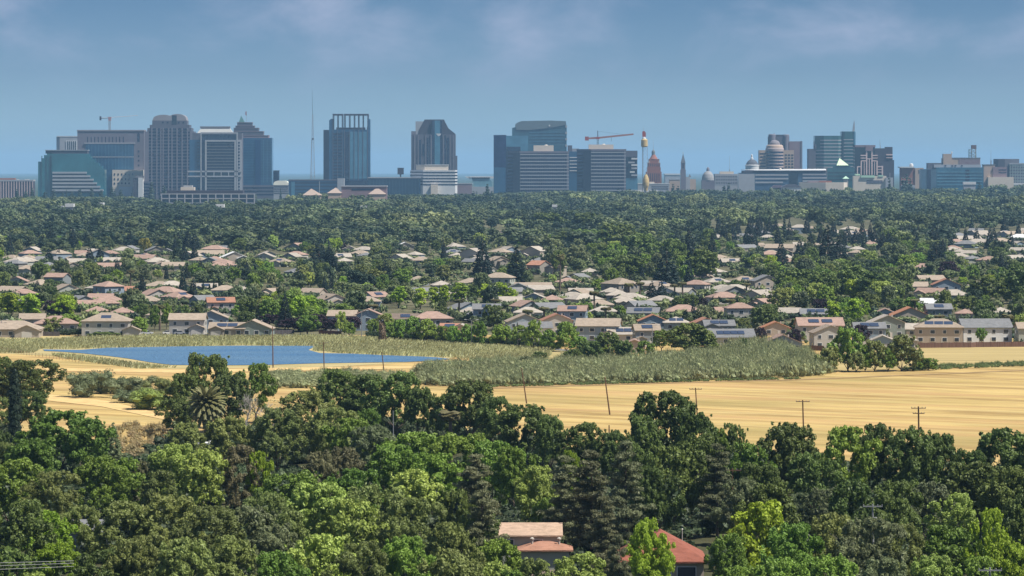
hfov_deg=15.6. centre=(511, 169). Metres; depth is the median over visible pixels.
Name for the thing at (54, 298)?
oak tree
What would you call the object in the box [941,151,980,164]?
brown plant building
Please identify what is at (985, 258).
bungalow
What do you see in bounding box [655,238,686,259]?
oak tree
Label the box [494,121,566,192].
curved glass tower
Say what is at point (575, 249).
grey green tree
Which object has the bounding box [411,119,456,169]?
notched tower
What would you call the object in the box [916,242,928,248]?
leafy tree
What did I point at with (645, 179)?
lattice sign tower
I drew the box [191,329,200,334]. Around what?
garage door
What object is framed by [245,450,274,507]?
bright green tree
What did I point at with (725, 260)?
bungalow
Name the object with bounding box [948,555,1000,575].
leafy tree
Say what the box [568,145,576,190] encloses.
linking block
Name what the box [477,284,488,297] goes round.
poplar tree
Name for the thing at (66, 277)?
two storey house
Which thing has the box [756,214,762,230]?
conifer tree
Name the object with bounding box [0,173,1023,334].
ground
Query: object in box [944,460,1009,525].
oak tree
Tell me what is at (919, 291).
bungalow
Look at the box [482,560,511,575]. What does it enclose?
light green tree
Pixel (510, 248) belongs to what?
bungalow
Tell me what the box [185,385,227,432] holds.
date palm
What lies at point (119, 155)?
concrete courthouse
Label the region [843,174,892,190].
pale green roof hall
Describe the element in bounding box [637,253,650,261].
leafy tree
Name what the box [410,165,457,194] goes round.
white banded office
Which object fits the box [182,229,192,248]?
conifer tree
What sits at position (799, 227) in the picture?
two storey house
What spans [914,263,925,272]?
bungalow
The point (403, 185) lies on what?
dark hall
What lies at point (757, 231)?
conifer tree
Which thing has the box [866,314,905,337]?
two storey house
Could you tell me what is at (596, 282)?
leafy tree
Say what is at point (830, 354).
bushy willow tree
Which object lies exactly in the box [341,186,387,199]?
pink hall
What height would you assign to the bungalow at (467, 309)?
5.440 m
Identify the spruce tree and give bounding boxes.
[107,422,124,464]
[161,421,178,449]
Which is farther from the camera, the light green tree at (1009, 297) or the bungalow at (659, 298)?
the light green tree at (1009, 297)
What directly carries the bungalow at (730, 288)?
on the ground at (394, 308)
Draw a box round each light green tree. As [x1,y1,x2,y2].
[23,571,44,575]
[145,442,203,494]
[151,269,162,278]
[177,448,230,506]
[268,235,278,246]
[278,532,356,575]
[285,481,351,538]
[288,287,301,294]
[303,271,314,286]
[315,497,390,571]
[334,311,347,332]
[383,313,394,323]
[388,468,444,520]
[472,232,485,242]
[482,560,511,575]
[496,267,506,273]
[512,465,559,520]
[547,551,606,575]
[548,274,556,281]
[607,241,620,244]
[744,254,761,267]
[779,287,794,306]
[804,282,823,303]
[856,249,876,259]
[869,280,897,306]
[910,553,963,575]
[922,492,981,557]
[952,300,957,313]
[1002,291,1012,300]
[1012,314,1023,325]
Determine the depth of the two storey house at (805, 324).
1349.83 m
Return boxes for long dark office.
[288,178,344,195]
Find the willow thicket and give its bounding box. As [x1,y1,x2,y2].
[265,335,836,387]
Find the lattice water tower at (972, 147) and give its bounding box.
[968,145,975,157]
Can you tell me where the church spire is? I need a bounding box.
[680,155,695,190]
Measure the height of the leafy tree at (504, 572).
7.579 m
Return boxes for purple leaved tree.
[42,300,65,315]
[256,314,278,324]
[277,318,320,328]
[278,320,292,329]
[297,314,326,330]
[320,319,340,330]
[346,317,360,327]
[697,298,707,305]
[754,327,767,337]
[787,329,802,341]
[811,298,827,307]
[852,324,870,341]
[938,261,960,272]
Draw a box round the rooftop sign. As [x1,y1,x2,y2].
[397,168,403,176]
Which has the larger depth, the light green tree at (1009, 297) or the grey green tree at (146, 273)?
the grey green tree at (146, 273)
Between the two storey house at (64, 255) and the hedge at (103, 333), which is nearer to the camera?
the hedge at (103, 333)
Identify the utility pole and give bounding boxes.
[272,326,273,367]
[521,368,526,403]
[604,377,610,414]
[689,388,701,413]
[796,400,809,427]
[863,504,882,544]
[911,406,925,436]
[978,567,1001,575]
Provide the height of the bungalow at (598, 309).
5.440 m
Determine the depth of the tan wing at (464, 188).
8246.00 m
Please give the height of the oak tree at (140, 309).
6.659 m
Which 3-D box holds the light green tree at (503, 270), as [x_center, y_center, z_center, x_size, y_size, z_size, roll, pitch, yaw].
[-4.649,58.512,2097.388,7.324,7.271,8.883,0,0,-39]
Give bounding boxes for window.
[677,566,695,575]
[867,180,882,182]
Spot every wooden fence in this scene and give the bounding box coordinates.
[43,332,59,335]
[274,330,293,334]
[319,330,340,334]
[804,345,823,350]
[917,341,1023,347]
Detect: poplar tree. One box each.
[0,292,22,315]
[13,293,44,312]
[389,286,407,307]
[412,288,427,308]
[428,287,438,302]
[437,285,449,303]
[450,282,468,300]
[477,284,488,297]
[496,282,508,295]
[504,287,516,295]
[824,300,839,316]
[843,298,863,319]
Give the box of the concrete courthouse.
[77,130,145,196]
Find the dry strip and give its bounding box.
[831,347,1023,370]
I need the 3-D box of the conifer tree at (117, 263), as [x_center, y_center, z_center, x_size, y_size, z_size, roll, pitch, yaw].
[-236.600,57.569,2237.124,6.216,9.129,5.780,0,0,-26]
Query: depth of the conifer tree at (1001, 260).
2124.63 m
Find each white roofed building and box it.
[65,204,74,209]
[962,182,975,189]
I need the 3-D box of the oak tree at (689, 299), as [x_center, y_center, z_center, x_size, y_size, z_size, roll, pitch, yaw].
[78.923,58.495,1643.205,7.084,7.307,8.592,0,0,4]
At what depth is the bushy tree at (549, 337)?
1267.60 m
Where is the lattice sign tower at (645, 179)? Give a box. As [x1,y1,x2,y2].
[641,131,648,193]
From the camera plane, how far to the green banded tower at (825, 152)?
8060.00 m
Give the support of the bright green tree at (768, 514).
on the woodland floor
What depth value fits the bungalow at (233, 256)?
2494.11 m
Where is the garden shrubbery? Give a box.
[0,226,1023,347]
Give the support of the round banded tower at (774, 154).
on the ground at (394, 308)
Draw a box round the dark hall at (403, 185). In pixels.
[368,177,420,194]
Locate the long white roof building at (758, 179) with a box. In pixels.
[738,168,826,191]
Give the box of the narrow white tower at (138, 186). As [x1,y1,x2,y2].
[133,176,144,197]
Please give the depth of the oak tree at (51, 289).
1720.57 m
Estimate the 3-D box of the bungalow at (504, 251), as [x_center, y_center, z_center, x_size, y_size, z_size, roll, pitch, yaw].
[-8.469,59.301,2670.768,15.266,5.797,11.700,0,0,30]
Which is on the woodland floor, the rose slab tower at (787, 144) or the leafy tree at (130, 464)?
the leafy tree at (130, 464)
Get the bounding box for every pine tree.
[452,453,501,526]
[458,480,509,564]
[536,454,582,543]
[559,449,613,546]
[583,496,617,573]
[596,440,656,546]
[605,533,632,575]
[693,443,733,536]
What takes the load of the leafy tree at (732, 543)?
on the woodland floor
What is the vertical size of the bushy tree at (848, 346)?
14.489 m
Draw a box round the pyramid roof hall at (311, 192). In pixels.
[303,188,320,197]
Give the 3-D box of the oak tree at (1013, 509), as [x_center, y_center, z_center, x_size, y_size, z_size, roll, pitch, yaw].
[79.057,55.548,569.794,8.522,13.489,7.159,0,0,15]
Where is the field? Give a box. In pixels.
[0,335,1023,471]
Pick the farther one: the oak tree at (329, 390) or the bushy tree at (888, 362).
the bushy tree at (888, 362)
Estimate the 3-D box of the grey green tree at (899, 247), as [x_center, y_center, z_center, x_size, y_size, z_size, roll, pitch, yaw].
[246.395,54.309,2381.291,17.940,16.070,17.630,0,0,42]
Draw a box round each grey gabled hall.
[772,185,781,190]
[781,184,800,190]
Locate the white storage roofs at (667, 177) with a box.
[664,174,679,182]
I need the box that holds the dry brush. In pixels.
[108,420,168,455]
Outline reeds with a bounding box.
[0,333,554,368]
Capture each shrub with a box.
[64,370,118,397]
[89,368,127,393]
[109,388,140,402]
[113,375,158,391]
[114,376,133,389]
[129,387,170,409]
[141,377,171,394]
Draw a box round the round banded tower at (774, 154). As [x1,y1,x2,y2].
[758,140,793,168]
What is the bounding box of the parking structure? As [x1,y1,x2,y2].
[161,185,256,210]
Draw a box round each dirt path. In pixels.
[44,366,414,372]
[48,394,172,419]
[493,370,1023,387]
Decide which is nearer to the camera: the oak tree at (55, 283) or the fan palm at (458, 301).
the fan palm at (458, 301)
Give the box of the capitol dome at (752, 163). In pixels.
[745,154,758,170]
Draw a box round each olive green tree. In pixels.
[0,271,10,285]
[0,397,8,427]
[0,442,21,479]
[17,469,88,524]
[43,317,63,331]
[43,325,53,331]
[53,504,106,560]
[71,269,87,285]
[78,263,100,280]
[86,500,164,566]
[95,534,162,575]
[130,492,220,562]
[139,469,182,523]
[150,536,225,575]
[164,504,251,575]
[165,421,212,467]
[196,534,263,575]
[199,415,254,459]
[241,491,299,537]
[249,407,315,469]
[262,388,338,462]
[266,510,311,573]
[295,264,309,273]
[303,244,317,256]
[303,406,359,455]
[321,539,392,575]
[344,482,409,545]
[353,264,369,272]
[364,268,386,287]
[371,496,447,570]
[416,521,486,575]
[417,550,484,575]
[435,265,450,278]
[517,556,555,575]
[738,318,751,327]
[766,287,789,307]
[795,255,808,265]
[807,511,859,575]
[821,263,837,271]
[863,523,927,575]
[864,294,881,307]
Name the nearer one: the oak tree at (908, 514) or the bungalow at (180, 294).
the oak tree at (908, 514)
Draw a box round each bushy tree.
[377,322,395,337]
[392,319,406,338]
[404,316,420,339]
[415,318,436,339]
[432,325,449,340]
[446,325,461,342]
[458,324,473,342]
[472,321,487,342]
[488,324,511,344]
[510,325,525,344]
[522,320,543,346]
[539,329,559,349]
[556,321,579,350]
[568,336,586,348]
[825,326,865,371]
[856,344,873,371]
[879,347,896,370]
[917,357,938,370]
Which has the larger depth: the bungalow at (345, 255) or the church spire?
the church spire
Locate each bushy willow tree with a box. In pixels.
[814,346,843,369]
[847,351,864,371]
[862,338,888,371]
[887,334,923,370]
[905,350,923,368]
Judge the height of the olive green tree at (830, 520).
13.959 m
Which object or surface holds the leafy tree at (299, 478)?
on the woodland floor
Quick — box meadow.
[0,336,562,368]
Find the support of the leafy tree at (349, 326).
on the field
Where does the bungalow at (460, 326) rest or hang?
on the ground at (394, 308)
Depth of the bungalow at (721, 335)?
1317.20 m
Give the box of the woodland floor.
[0,421,1023,575]
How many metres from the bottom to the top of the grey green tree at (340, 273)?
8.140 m
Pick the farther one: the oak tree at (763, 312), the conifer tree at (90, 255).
the conifer tree at (90, 255)
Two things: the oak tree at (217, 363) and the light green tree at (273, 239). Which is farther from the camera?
the light green tree at (273, 239)
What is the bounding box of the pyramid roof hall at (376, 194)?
[369,189,385,199]
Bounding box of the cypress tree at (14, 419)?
[6,367,23,445]
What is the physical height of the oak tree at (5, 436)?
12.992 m
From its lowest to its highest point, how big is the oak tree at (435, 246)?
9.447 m
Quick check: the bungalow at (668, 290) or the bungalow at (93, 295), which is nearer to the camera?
the bungalow at (93, 295)
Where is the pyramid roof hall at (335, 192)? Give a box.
[328,187,341,198]
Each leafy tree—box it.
[0,457,45,521]
[3,437,61,489]
[11,409,106,470]
[61,417,116,464]
[62,313,80,325]
[72,454,146,514]
[101,275,112,281]
[108,457,145,504]
[130,305,142,311]
[131,317,148,331]
[136,260,146,265]
[149,305,159,331]
[161,303,173,329]
[188,263,199,275]
[192,267,206,277]
[223,267,241,282]
[231,305,240,316]
[231,362,278,416]
[244,273,260,286]
[247,550,311,575]
[254,469,333,522]
[257,266,268,272]
[257,298,280,314]
[261,261,275,271]
[275,271,284,287]
[276,293,295,316]
[283,290,298,296]
[296,314,321,334]
[298,241,310,251]
[303,306,320,314]
[310,298,326,310]
[319,308,329,318]
[319,417,375,460]
[325,467,383,508]
[334,303,353,309]
[342,322,356,334]
[349,407,382,453]
[364,443,426,496]
[366,319,378,331]
[376,274,390,290]
[376,282,385,289]
[381,431,436,490]
[381,534,436,575]
[392,268,411,284]
[408,452,467,501]
[423,431,494,492]
[432,258,445,265]
[461,439,526,502]
[473,537,522,570]
[489,445,541,506]
[497,569,526,575]
[527,497,557,521]
[583,302,593,310]
[585,243,594,251]
[590,278,604,289]
[596,257,614,267]
[604,268,619,279]
[606,242,627,255]
[613,306,624,314]
[635,340,655,353]
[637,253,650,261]
[650,329,671,349]
[676,255,686,266]
[678,265,693,280]
[700,428,729,472]
[703,532,748,575]
[707,240,719,251]
[716,565,765,575]
[725,241,734,249]
[728,442,777,491]
[753,555,809,575]
[758,522,825,574]
[761,261,785,276]
[776,280,801,291]
[781,276,800,283]
[792,285,804,298]
[794,254,817,265]
[810,553,858,575]
[815,284,836,300]
[819,269,835,273]
[821,425,883,496]
[838,302,849,316]
[841,297,849,306]
[845,318,855,323]
[894,254,918,268]
[901,240,913,252]
[904,297,922,307]
[909,524,983,575]
[912,252,925,262]
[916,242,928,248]
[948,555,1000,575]
[967,264,979,279]
[975,328,988,341]
[982,295,989,299]
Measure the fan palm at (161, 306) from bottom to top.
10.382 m
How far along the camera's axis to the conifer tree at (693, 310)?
1538.62 m
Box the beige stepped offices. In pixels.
[982,164,1013,188]
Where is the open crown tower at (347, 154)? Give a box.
[323,114,370,185]
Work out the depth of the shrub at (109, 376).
1030.91 m
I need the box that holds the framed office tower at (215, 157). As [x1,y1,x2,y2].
[188,126,242,189]
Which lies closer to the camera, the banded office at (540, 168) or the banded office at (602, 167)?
the banded office at (540, 168)
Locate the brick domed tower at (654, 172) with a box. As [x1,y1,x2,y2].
[646,148,661,182]
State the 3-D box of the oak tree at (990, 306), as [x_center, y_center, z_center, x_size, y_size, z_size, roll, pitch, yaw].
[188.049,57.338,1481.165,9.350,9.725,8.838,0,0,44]
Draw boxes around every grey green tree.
[120,260,128,275]
[135,266,149,279]
[145,449,175,487]
[163,298,175,312]
[221,504,281,573]
[246,521,305,575]
[255,304,271,318]
[337,271,350,282]
[345,424,396,470]
[362,284,374,291]
[448,310,459,321]
[542,244,563,263]
[564,244,589,264]
[651,253,665,267]
[695,306,718,319]
[709,477,759,527]
[790,492,817,527]
[805,487,851,534]
[833,516,908,575]
[858,556,906,575]
[879,285,896,307]
[883,242,908,257]
[905,480,957,539]
[958,282,966,289]
[976,309,993,318]
[1007,297,1023,320]
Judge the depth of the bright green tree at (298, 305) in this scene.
1492.49 m
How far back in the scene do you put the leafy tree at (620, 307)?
1556.18 m
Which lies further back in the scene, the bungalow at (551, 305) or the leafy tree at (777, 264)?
the leafy tree at (777, 264)
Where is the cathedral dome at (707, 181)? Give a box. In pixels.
[701,167,714,189]
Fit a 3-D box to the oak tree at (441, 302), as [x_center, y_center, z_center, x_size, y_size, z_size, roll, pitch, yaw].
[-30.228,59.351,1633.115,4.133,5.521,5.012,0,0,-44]
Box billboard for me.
[126,270,134,285]
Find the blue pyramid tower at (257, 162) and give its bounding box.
[233,111,273,198]
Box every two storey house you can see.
[17,265,35,279]
[43,273,71,283]
[45,250,72,259]
[80,312,141,336]
[86,249,108,261]
[93,281,125,293]
[168,313,207,334]
[205,297,235,315]
[206,310,228,332]
[326,310,358,330]
[355,308,382,330]
[459,248,485,260]
[472,303,500,318]
[488,272,515,284]
[489,256,510,269]
[497,522,562,565]
[504,313,541,335]
[517,321,552,340]
[520,246,544,258]
[525,260,550,274]
[539,313,573,335]
[544,264,566,276]
[557,305,588,324]
[575,318,622,340]
[599,278,638,292]
[617,528,704,575]
[631,324,660,346]
[683,280,710,289]
[722,302,754,322]
[749,274,774,290]
[764,244,795,255]
[791,224,807,233]
[793,317,844,340]
[808,324,842,347]
[847,231,867,240]
[850,322,886,344]
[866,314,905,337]
[913,318,963,342]
[923,303,952,316]
[929,278,960,290]
[957,318,1013,341]
[1013,322,1023,341]
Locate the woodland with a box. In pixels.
[0,174,1023,250]
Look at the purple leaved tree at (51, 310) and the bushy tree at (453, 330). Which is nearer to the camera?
the bushy tree at (453, 330)
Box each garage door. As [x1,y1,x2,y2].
[21,332,31,337]
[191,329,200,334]
[211,331,220,335]
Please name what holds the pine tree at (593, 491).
on the woodland floor
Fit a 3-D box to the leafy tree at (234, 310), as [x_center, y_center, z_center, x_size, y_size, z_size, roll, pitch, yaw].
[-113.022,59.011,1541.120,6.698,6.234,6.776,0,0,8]
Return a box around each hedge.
[55,327,81,334]
[365,330,561,349]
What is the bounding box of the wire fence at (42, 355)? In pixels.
[0,347,81,361]
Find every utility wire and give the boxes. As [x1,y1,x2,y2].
[0,563,71,565]
[0,566,73,569]
[5,561,56,562]
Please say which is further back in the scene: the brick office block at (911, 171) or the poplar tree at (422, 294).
the brick office block at (911, 171)
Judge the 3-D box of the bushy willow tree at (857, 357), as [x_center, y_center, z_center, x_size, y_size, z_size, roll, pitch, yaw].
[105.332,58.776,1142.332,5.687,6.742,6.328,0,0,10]
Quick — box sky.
[0,0,1023,172]
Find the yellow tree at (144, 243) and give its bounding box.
[138,238,151,250]
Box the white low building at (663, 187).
[638,182,669,191]
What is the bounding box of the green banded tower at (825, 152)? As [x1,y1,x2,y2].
[807,122,855,168]
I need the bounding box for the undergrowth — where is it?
[0,415,1014,575]
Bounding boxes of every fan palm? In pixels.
[154,304,164,330]
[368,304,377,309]
[376,314,389,339]
[438,410,460,464]
[453,299,463,311]
[490,299,500,302]
[522,309,532,314]
[538,307,548,316]
[556,254,564,290]
[588,291,598,307]
[600,307,610,317]
[624,283,633,292]
[636,282,644,293]
[677,282,686,294]
[725,299,735,304]
[741,283,750,290]
[910,299,919,308]
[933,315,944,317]
[1001,314,1013,318]
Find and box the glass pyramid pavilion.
[826,158,853,187]
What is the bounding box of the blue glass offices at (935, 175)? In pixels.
[919,163,982,191]
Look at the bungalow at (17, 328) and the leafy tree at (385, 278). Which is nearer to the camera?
the bungalow at (17, 328)
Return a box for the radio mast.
[310,103,314,178]
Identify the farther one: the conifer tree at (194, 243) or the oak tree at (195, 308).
the conifer tree at (194, 243)
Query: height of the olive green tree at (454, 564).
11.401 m
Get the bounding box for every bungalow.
[0,286,31,295]
[0,320,44,337]
[3,255,18,257]
[3,257,34,265]
[4,260,28,267]
[9,276,28,283]
[12,289,35,295]
[17,250,41,256]
[18,313,46,322]
[21,247,42,253]
[22,256,38,261]
[22,279,44,290]
[33,316,78,331]
[35,256,59,260]
[56,284,83,291]
[65,258,85,265]
[65,262,82,267]
[71,519,103,548]
[74,250,92,253]
[74,295,93,299]
[74,300,96,311]
[83,306,107,317]
[87,293,114,297]
[94,295,122,300]
[95,298,119,306]
[97,263,121,270]
[103,257,120,262]
[105,250,119,256]
[111,307,133,314]
[113,247,135,254]
[124,286,137,290]
[125,245,139,251]
[134,254,157,259]
[142,289,168,296]
[144,246,162,254]
[144,257,169,263]
[145,281,164,286]
[145,296,163,303]
[156,286,186,292]
[160,291,192,302]
[161,248,172,255]
[161,262,185,270]
[163,281,189,288]
[188,257,205,261]
[188,295,214,305]
[194,283,217,288]
[197,250,224,257]
[200,245,228,251]
[201,257,216,262]
[207,322,245,336]
[210,259,234,262]
[211,285,231,296]
[220,251,245,261]
[220,261,236,268]
[233,319,275,335]
[255,252,278,259]
[258,251,276,254]
[261,288,277,294]
[269,258,294,266]
[280,253,303,260]
[284,243,301,251]
[284,251,308,257]
[284,268,300,277]
[301,288,327,295]
[316,293,345,307]
[336,253,351,258]
[337,258,352,265]
[342,246,354,252]
[351,250,367,254]
[354,246,369,251]
[365,291,388,302]
[365,296,381,307]
[388,254,413,261]
[391,313,418,324]
[397,242,415,250]
[406,251,425,256]
[406,287,438,299]
[411,257,426,264]
[411,276,428,285]
[415,311,453,325]
[430,281,450,287]
[439,323,460,332]
[441,243,466,250]
[446,249,460,253]
[447,302,471,314]
[456,323,463,331]
[459,278,473,283]
[460,307,472,313]
[461,258,475,264]
[488,248,512,256]
[494,296,522,302]
[501,246,520,251]
[505,287,526,296]
[509,283,534,291]
[509,300,536,312]
[513,307,542,316]
[514,282,551,285]
[517,537,572,569]
[524,292,544,299]
[527,285,555,294]
[529,302,564,314]
[541,295,563,300]
[555,278,580,287]
[559,292,579,296]
[561,288,589,294]
[563,273,589,282]
[563,293,602,304]
[567,288,593,291]
[581,268,597,276]
[588,306,616,312]
[591,300,613,307]
[599,287,617,298]
[605,290,625,301]
[606,327,632,340]
[613,297,636,304]
[614,293,647,298]
[622,300,657,308]
[626,307,660,319]
[629,338,644,352]
[636,314,665,328]
[642,281,678,290]
[644,286,680,297]
[647,295,673,307]
[662,317,688,330]
[663,304,698,318]
[668,287,696,294]
[689,317,710,331]
[693,273,714,278]
[702,320,735,328]
[704,277,730,284]
[705,292,742,303]
[707,329,755,343]
[710,268,726,276]
[712,307,723,319]
[713,284,726,288]
[715,285,745,294]
[717,284,753,290]
[719,258,742,266]
[728,276,752,286]
[734,244,755,251]
[740,289,771,298]
[746,298,777,305]
[760,321,791,335]
[761,235,774,240]
[764,251,780,254]
[767,333,802,346]
[778,307,800,319]
[799,308,827,316]
[839,226,857,229]
[847,250,860,256]
[849,246,864,249]
[869,334,892,347]
[877,308,893,314]
[887,306,927,322]
[892,335,918,348]
[905,323,918,336]
[911,282,928,291]
[913,275,944,281]
[913,287,945,297]
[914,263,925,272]
[920,298,942,309]
[935,289,964,297]
[953,253,967,257]
[954,240,977,247]
[954,309,973,318]
[957,236,981,238]
[961,250,978,256]
[964,255,978,262]
[967,228,984,231]
[967,230,993,238]
[969,239,985,242]
[976,256,991,264]
[990,307,1011,314]
[999,231,1022,237]
[1007,234,1023,240]
[1008,255,1023,258]
[1009,247,1023,253]
[1014,241,1023,246]
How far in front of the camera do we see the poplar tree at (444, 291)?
1687.68 m
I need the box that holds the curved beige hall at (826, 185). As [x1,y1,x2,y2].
[799,181,846,191]
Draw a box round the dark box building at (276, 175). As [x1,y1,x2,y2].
[273,170,279,183]
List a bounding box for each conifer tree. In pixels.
[6,235,14,254]
[33,280,39,291]
[36,233,44,247]
[44,248,53,259]
[46,226,56,242]
[68,229,80,249]
[85,246,94,261]
[96,247,103,261]
[114,258,119,269]
[123,230,133,245]
[139,273,146,291]
[164,265,168,279]
[171,232,183,249]
[172,237,178,251]
[178,268,188,293]
[179,245,189,260]
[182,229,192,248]
[183,262,190,277]
[188,276,197,294]
[189,246,199,259]
[191,232,200,248]
[194,260,202,281]
[277,291,290,328]
[306,266,314,286]
[308,241,332,265]
[322,274,327,291]
[323,245,338,269]
[326,269,331,288]
[381,260,387,274]
[428,266,435,283]
[440,241,446,258]
[471,236,493,274]
[506,246,525,281]
[640,264,644,276]
[646,281,658,297]
[651,248,683,283]
[656,280,666,295]
[683,260,693,281]
[685,225,694,255]
[685,238,697,272]
[690,297,696,318]
[707,232,718,264]
[715,215,720,231]
[719,225,724,236]
[723,225,728,240]
[730,225,737,239]
[736,220,741,233]
[742,228,748,242]
[746,214,754,232]
[746,228,759,246]
[754,217,761,236]
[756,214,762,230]
[762,223,767,235]
[766,216,773,233]
[772,221,777,235]
[774,225,781,243]
[775,241,788,264]
[785,219,793,241]
[792,239,804,256]
[802,215,811,234]
[807,233,814,246]
[815,225,839,261]
[816,225,823,242]
[830,219,836,236]
[835,233,848,258]
[842,230,846,244]
[845,226,852,244]
[851,228,861,243]
[857,221,867,241]
[867,224,873,238]
[870,228,879,242]
[876,231,886,249]
[912,227,918,244]
[924,241,948,262]
[929,226,934,239]
[933,224,940,240]
[937,237,947,256]
[947,225,953,245]
[952,216,959,232]
[962,226,968,239]
[973,226,980,238]
[983,226,992,248]
[990,227,997,240]
[998,253,1003,266]
[1000,214,1009,230]
[1008,231,1014,246]
[1015,222,1021,233]
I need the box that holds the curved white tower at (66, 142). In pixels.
[56,136,76,149]
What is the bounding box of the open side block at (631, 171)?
[626,151,637,189]
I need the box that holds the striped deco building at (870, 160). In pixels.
[853,145,893,186]
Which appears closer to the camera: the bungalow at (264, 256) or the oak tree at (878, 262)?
the oak tree at (878, 262)
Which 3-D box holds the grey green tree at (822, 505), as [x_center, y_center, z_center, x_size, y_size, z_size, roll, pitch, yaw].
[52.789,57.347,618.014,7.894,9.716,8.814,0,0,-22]
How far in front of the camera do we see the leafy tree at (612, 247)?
2399.67 m
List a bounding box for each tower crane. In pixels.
[99,115,137,129]
[585,131,632,144]
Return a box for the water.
[43,346,447,364]
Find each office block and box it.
[0,178,35,198]
[898,163,923,189]
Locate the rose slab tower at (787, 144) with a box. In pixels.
[768,133,801,168]
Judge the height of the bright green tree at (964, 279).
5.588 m
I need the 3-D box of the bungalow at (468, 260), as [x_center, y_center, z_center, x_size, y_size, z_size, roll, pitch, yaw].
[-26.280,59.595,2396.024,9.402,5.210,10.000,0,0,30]
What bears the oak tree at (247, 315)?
on the ground at (394, 308)
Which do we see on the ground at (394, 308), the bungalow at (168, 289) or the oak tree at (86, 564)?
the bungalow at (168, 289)
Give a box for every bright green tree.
[20,509,78,566]
[31,542,80,575]
[47,294,75,313]
[110,269,123,279]
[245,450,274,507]
[254,261,264,268]
[288,295,319,317]
[325,238,342,248]
[338,276,346,282]
[559,449,588,504]
[621,517,675,575]
[635,261,648,275]
[726,499,783,575]
[759,255,777,263]
[843,278,859,296]
[858,300,870,314]
[957,277,968,284]
[960,507,1011,573]
[984,538,1023,575]
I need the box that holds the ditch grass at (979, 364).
[490,359,1023,386]
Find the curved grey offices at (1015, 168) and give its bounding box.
[993,159,1023,185]
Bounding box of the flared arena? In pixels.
[467,176,493,193]
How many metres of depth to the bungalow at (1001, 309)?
1540.35 m
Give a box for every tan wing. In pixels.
[457,183,471,193]
[669,179,679,191]
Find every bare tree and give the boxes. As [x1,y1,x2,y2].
[232,386,262,426]
[244,397,283,434]
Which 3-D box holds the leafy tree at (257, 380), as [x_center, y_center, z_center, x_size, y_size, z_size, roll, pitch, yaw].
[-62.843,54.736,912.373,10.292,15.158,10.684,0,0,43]
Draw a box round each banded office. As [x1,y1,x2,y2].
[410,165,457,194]
[506,145,568,192]
[576,144,625,191]
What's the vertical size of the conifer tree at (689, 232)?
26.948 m
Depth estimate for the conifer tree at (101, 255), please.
2493.25 m
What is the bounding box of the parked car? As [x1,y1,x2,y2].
[174,330,185,334]
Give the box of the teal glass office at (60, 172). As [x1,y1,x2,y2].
[38,150,106,196]
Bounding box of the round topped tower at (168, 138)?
[144,114,195,198]
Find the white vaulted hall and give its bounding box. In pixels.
[273,181,288,198]
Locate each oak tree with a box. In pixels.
[0,356,11,378]
[0,359,66,404]
[0,429,12,463]
[0,498,58,575]
[0,546,37,575]
[21,391,51,425]
[30,262,50,278]
[42,279,59,286]
[43,285,57,297]
[47,292,77,310]
[51,260,61,271]
[68,547,131,575]
[83,261,103,272]
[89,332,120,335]
[136,304,148,316]
[153,396,192,428]
[161,372,220,422]
[172,304,190,312]
[183,352,232,399]
[190,304,203,312]
[212,372,249,431]
[229,237,246,249]
[236,310,254,321]
[238,297,256,311]
[248,258,262,263]
[250,269,267,282]
[296,259,304,266]
[309,368,371,419]
[314,262,329,270]
[339,374,392,423]
[348,285,367,295]
[358,371,421,434]
[368,247,380,256]
[370,259,382,267]
[375,263,383,274]
[383,242,391,252]
[404,386,436,432]
[428,392,467,434]
[431,240,440,249]
[433,488,475,551]
[434,306,447,314]
[437,299,447,306]
[442,380,496,434]
[444,238,451,245]
[445,260,456,270]
[456,508,501,557]
[466,285,478,297]
[475,396,511,442]
[481,304,504,326]
[493,403,553,459]
[500,312,509,320]
[528,212,567,222]
[531,351,547,357]
[531,414,564,467]
[549,421,604,477]
[551,249,566,271]
[553,231,572,243]
[563,349,585,357]
[569,212,600,227]
[574,340,603,356]
[575,229,609,236]
[590,243,606,255]
[591,249,619,267]
[591,429,636,487]
[594,332,624,354]
[596,223,637,242]
[610,254,651,279]
[615,340,635,356]
[616,266,627,277]
[622,233,659,252]
[624,414,665,466]
[628,389,700,477]
[628,465,686,530]
[637,226,649,233]
[643,445,710,527]
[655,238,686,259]
[658,322,712,349]
[670,296,683,305]
[671,409,716,481]
[672,251,692,264]
[675,432,729,511]
[683,294,698,305]
[687,249,718,275]
[688,333,719,348]
[699,239,717,249]
[701,228,714,238]
[719,422,750,470]
[730,279,740,284]
[733,481,801,537]
[737,461,783,498]
[739,268,747,273]
[750,305,779,324]
[755,421,821,495]
[762,263,778,277]
[762,303,778,312]
[771,267,813,287]
[785,451,845,509]
[788,318,794,329]
[790,254,801,264]
[804,247,819,260]
[804,271,842,294]
[825,262,838,267]
[827,477,874,535]
[833,264,869,298]
[834,296,843,303]
[839,260,851,265]
[852,260,865,265]
[855,271,893,291]
[855,422,909,493]
[856,291,876,310]
[860,494,900,552]
[869,479,923,543]
[871,258,887,269]
[880,228,898,241]
[881,269,914,294]
[884,425,944,505]
[888,298,906,310]
[894,233,916,249]
[894,284,904,298]
[915,432,963,500]
[934,289,952,302]
[944,251,956,257]
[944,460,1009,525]
[952,295,976,309]
[954,448,987,493]
[966,275,1011,298]
[966,426,1023,498]
[971,302,996,317]
[974,299,993,309]
[977,465,1023,529]
[981,314,989,317]
[986,269,996,278]
[991,247,1004,256]
[1001,264,1023,296]
[1001,488,1023,546]
[1008,514,1023,567]
[1013,293,1023,303]
[1017,439,1023,485]
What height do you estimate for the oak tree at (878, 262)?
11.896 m
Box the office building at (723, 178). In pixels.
[714,171,737,190]
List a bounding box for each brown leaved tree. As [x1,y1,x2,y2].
[116,459,153,501]
[221,444,263,508]
[300,449,340,496]
[321,446,369,483]

